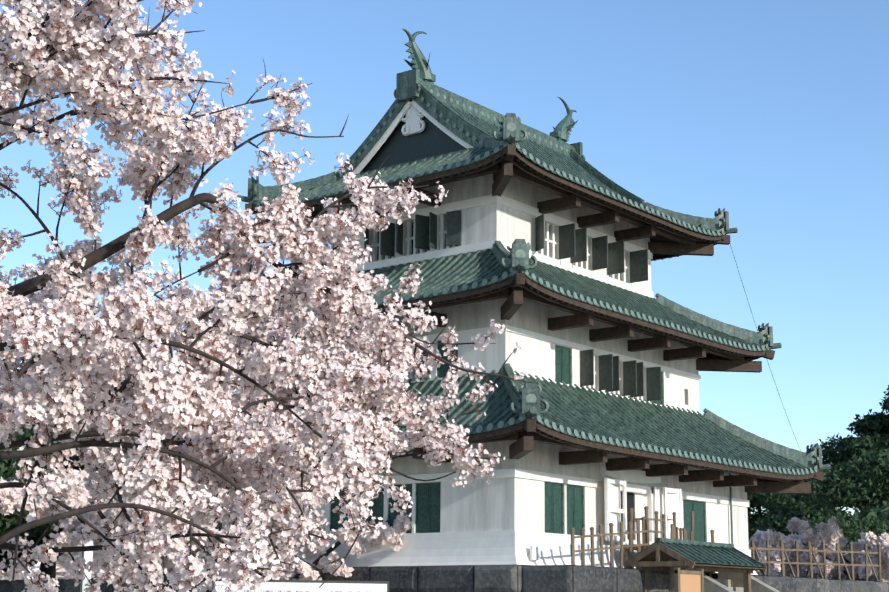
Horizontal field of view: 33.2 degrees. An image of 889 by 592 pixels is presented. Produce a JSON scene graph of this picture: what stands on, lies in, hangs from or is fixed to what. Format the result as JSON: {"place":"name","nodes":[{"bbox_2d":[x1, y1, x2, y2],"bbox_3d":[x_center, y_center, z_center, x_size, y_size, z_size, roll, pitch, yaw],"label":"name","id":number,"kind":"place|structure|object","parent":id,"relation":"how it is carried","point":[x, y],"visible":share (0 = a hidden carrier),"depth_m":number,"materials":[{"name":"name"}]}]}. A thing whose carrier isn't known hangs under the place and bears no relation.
{"place":"outdoors","nodes":[
{"label":"outdoors","id":0,"kind":"place"},
{"bbox_2d":[25,447,124,578],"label":"pine tree","id":1,"kind":"object","parent":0,"point":[54,572],"depth_m":68.73,"materials":[{"name":"green plant"}]},
{"bbox_2d":[360,114,466,172],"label":"castle gable panels","id":2,"kind":"object","parent":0,"point":[431,139],"visible":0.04,"depth_m":41.71,"materials":[{"name":"black wood"}]},
{"bbox_2d":[0,0,888,515],"label":"sky","id":3,"kind":"structure","parent":0,"point":[773,114],"materials":[{"name":"blue"}]},
{"bbox_2d":[222,203,748,566],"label":"castle walls","id":4,"kind":"structure","parent":0,"point":[507,504],"depth_m":37.96,"materials":[{"name":"white paint"}]},
{"bbox_2d":[208,99,757,574],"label":"plaster trim","id":5,"kind":"structure","parent":4,"relation":"attached to","point":[480,547],"depth_m":38.28,"materials":[{"name":"white paint"}]},
{"bbox_2d":[176,68,830,474],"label":"roof tiles","id":6,"kind":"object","parent":4,"relation":"on","point":[618,416],"depth_m":40.59,"materials":[{"name":"green tile"}]},
{"bbox_2d":[249,86,816,474],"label":"castle roof caps","id":7,"kind":"object","parent":6,"relation":"on","point":[530,398],"visible":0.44,"depth_m":38.58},
{"bbox_2d":[402,29,732,543],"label":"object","id":8,"kind":"object","parent":6,"relation":"on","point":[563,127],"visible":0.9,"depth_m":42.47,"materials":[{"name":"green metal"}]},
{"bbox_2d":[354,211,660,400],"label":"window shutters","id":9,"kind":"object","parent":4,"relation":"attached to","point":[573,247],"visible":0.67,"depth_m":41.15,"materials":[{"name":"wood"}]},
{"bbox_2d":[330,338,705,541],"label":"window shutters","id":10,"kind":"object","parent":4,"relation":"attached to","point":[428,497],"depth_m":37.14,"materials":[{"name":"green wood"}]},
{"bbox_2d":[231,174,746,499],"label":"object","id":11,"kind":"structure","parent":0,"point":[534,317],"depth_m":39.12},
{"bbox_2d":[377,222,633,539],"bbox_3d":[1.500,2.857,43.197,9.500,8.760,11.360,-9,-15,37],"label":"castle interior","id":12,"kind":"object","parent":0,"point":[630,500],"visible":0.02,"depth_m":39.30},
{"bbox_2d":[668,558,779,591],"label":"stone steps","id":13,"kind":"structure","parent":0,"point":[727,582],"depth_m":37.97,"materials":[{"name":"grey stone"}]},
{"label":"ground","id":14,"kind":"structure","parent":0,"visible":0},
{"bbox_2d":[0,424,75,544],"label":"pine tree","id":15,"kind":"object","parent":14,"relation":"on","point":[9,522],"visible":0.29,"depth_m":45.30,"materials":[{"name":"green plant"}]},
{"bbox_2d":[0,424,115,579],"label":"pine tree","id":16,"kind":"object","parent":14,"relation":"on","point":[33,538],"depth_m":51.21,"materials":[{"name":"green plant"}]},
{"bbox_2d":[80,538,86,591],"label":"banner pole","id":17,"kind":"object","parent":14,"relation":"on","point":[82,566],"visible":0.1,"depth_m":29.52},
{"bbox_2d":[82,541,92,591],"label":"banner cloth","id":18,"kind":"object","parent":17,"relation":"attached to","point":[88,556],"visible":0.46,"depth_m":29.59,"materials":[{"name":"white fabric"}]},
{"bbox_2d":[3,475,227,590],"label":"tree branches","id":19,"kind":"object","parent":14,"relation":"on","point":[100,514],"depth_m":41.00,"materials":[{"name":"brown plant"}]},
{"bbox_2d":[0,456,236,589],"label":"cherry blossoms","id":20,"kind":"object","parent":19,"relation":"attached to","point":[78,496],"visible":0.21,"depth_m":40.47,"materials":[{"name":"pink plant"}]},
{"bbox_2d":[0,0,533,591],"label":"tree branches","id":21,"kind":"object","parent":14,"relation":"on","point":[28,286],"visible":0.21,"depth_m":9.04,"materials":[{"name":"pink plant"}]},
{"bbox_2d":[0,0,524,591],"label":"cherry blossoms","id":22,"kind":"object","parent":21,"relation":"attached to","point":[164,396],"visible":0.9,"depth_m":8.88,"materials":[{"name":"pink plant"}]},
{"bbox_2d":[180,520,392,579],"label":"tree branches","id":23,"kind":"object","parent":14,"relation":"on","point":[315,562],"visible":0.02,"depth_m":37.34,"materials":[{"name":"brown plant"}]},
{"bbox_2d":[132,508,412,591],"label":"cherry blossoms","id":24,"kind":"object","parent":23,"relation":"attached to","point":[389,534],"visible":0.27,"depth_m":36.84,"materials":[{"name":"pink plant"}]},
{"bbox_2d":[212,579,388,591],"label":"sign frame","id":25,"kind":"object","parent":14,"relation":"on","point":[331,581],"visible":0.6,"depth_m":28.77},
{"bbox_2d":[215,581,386,591],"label":"sign board","id":26,"kind":"object","parent":25,"relation":"attached to","point":[310,587],"visible":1,"depth_m":28.70,"materials":[{"name":"white"}]},
{"bbox_2d":[225,590,367,591],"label":"sign board","id":27,"kind":"object","parent":26,"relation":"attached to","point":[281,591],"visible":0.9,"depth_m":28.45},
{"bbox_2d":[0,546,847,579],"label":"tree blossom","id":28,"kind":"object","parent":14,"relation":"on","point":[62,572],"depth_m":118.49,"materials":[{"name":"pink plant"}]},
{"bbox_2d":[0,565,888,591],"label":"stone base","id":29,"kind":"object","parent":14,"relation":"on","point":[557,578],"visible":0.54,"depth_m":35.59,"materials":[{"name":"grey stone"}]},
{"bbox_2d":[0,564,888,582],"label":"stone base joints","id":30,"kind":"object","parent":29,"relation":"attached to","point":[515,564],"visible":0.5,"depth_m":36.69,"materials":[{"name":"grey stone"}]},
{"bbox_2d":[206,142,824,537],"bbox_3d":[1.484,0.891,43.641,13.360,12.150,15.310,-9,-15,37],"label":"castle timber","id":31,"kind":"object","parent":29,"relation":"on","point":[668,239],"visible":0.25,"depth_m":39.46,"materials":[{"name":"brown wood"}]},
{"bbox_2d":[730,244,844,535],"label":"conductor wire","id":32,"kind":"object","parent":31,"relation":"hanging from","point":[775,384],"visible":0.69,"depth_m":50.92,"materials":[{"name":"grey metal"}]},
{"bbox_2d":[570,506,766,591],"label":"entrance timber","id":33,"kind":"object","parent":29,"relation":"on","point":[656,556],"visible":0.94,"depth_m":36.00,"materials":[{"name":"brown wood"}]},
{"bbox_2d":[624,538,764,566],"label":"gate roof","id":34,"kind":"structure","parent":33,"relation":"on","point":[709,552],"depth_m":36.52,"materials":[{"name":"green tile"}]},
{"bbox_2d":[749,539,881,581],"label":"bamboo fence","id":35,"kind":"object","parent":29,"relation":"on","point":[783,550],"visible":0.85,"depth_m":46.83,"materials":[{"name":"brown wood"}]},
{"bbox_2d":[216,503,888,533],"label":"green tree line","id":36,"kind":"object","parent":14,"relation":"on","point":[880,514],"depth_m":153.03,"materials":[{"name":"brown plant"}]},
{"bbox_2d":[674,568,703,591],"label":"sign frame","id":37,"kind":"object","parent":14,"relation":"on","point":[677,573],"visible":0.92,"depth_m":33.95,"materials":[{"name":"brown wood"}]},
{"bbox_2d":[680,574,700,591],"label":"sign board","id":38,"kind":"object","parent":37,"relation":"attached to","point":[690,582],"visible":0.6,"depth_m":34.28,"materials":[{"name":"beige wood"}]},
{"bbox_2d":[747,493,796,541],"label":"pine tree","id":39,"kind":"object","parent":14,"relation":"on","point":[768,502],"depth_m":107.49,"materials":[{"name":"green plant"}]},
{"bbox_2d":[755,480,888,554],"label":"pine tree","id":40,"kind":"object","parent":14,"relation":"on","point":[852,527],"visible":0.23,"depth_m":98.37,"materials":[{"name":"green plant"}]},
{"bbox_2d":[791,541,864,580],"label":"tree branches","id":41,"kind":"object","parent":14,"relation":"on","point":[845,559],"visible":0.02,"depth_m":73.84,"materials":[{"name":"brown plant"}]},
{"bbox_2d":[757,516,888,581],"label":"cherry blossoms","id":42,"kind":"object","parent":41,"relation":"attached to","point":[831,535],"visible":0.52,"depth_m":73.52,"materials":[{"name":"pink plant"}]},
{"bbox_2d":[791,385,888,513],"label":"pine tree","id":43,"kind":"object","parent":14,"relation":"on","point":[859,470],"depth_m":70.12,"materials":[{"name":"green plant"}]},
{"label":"cherry tree branches","id":44,"kind":"object","parent":14,"relation":"on","visible":0},
{"bbox_2d":[749,529,847,578],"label":"cherry tree blossoms","id":45,"kind":"object","parent":44,"relation":"attached to","point":[756,537],"visible":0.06,"depth_m":75.47,"materials":[{"name":"pink plant"}]}
]}

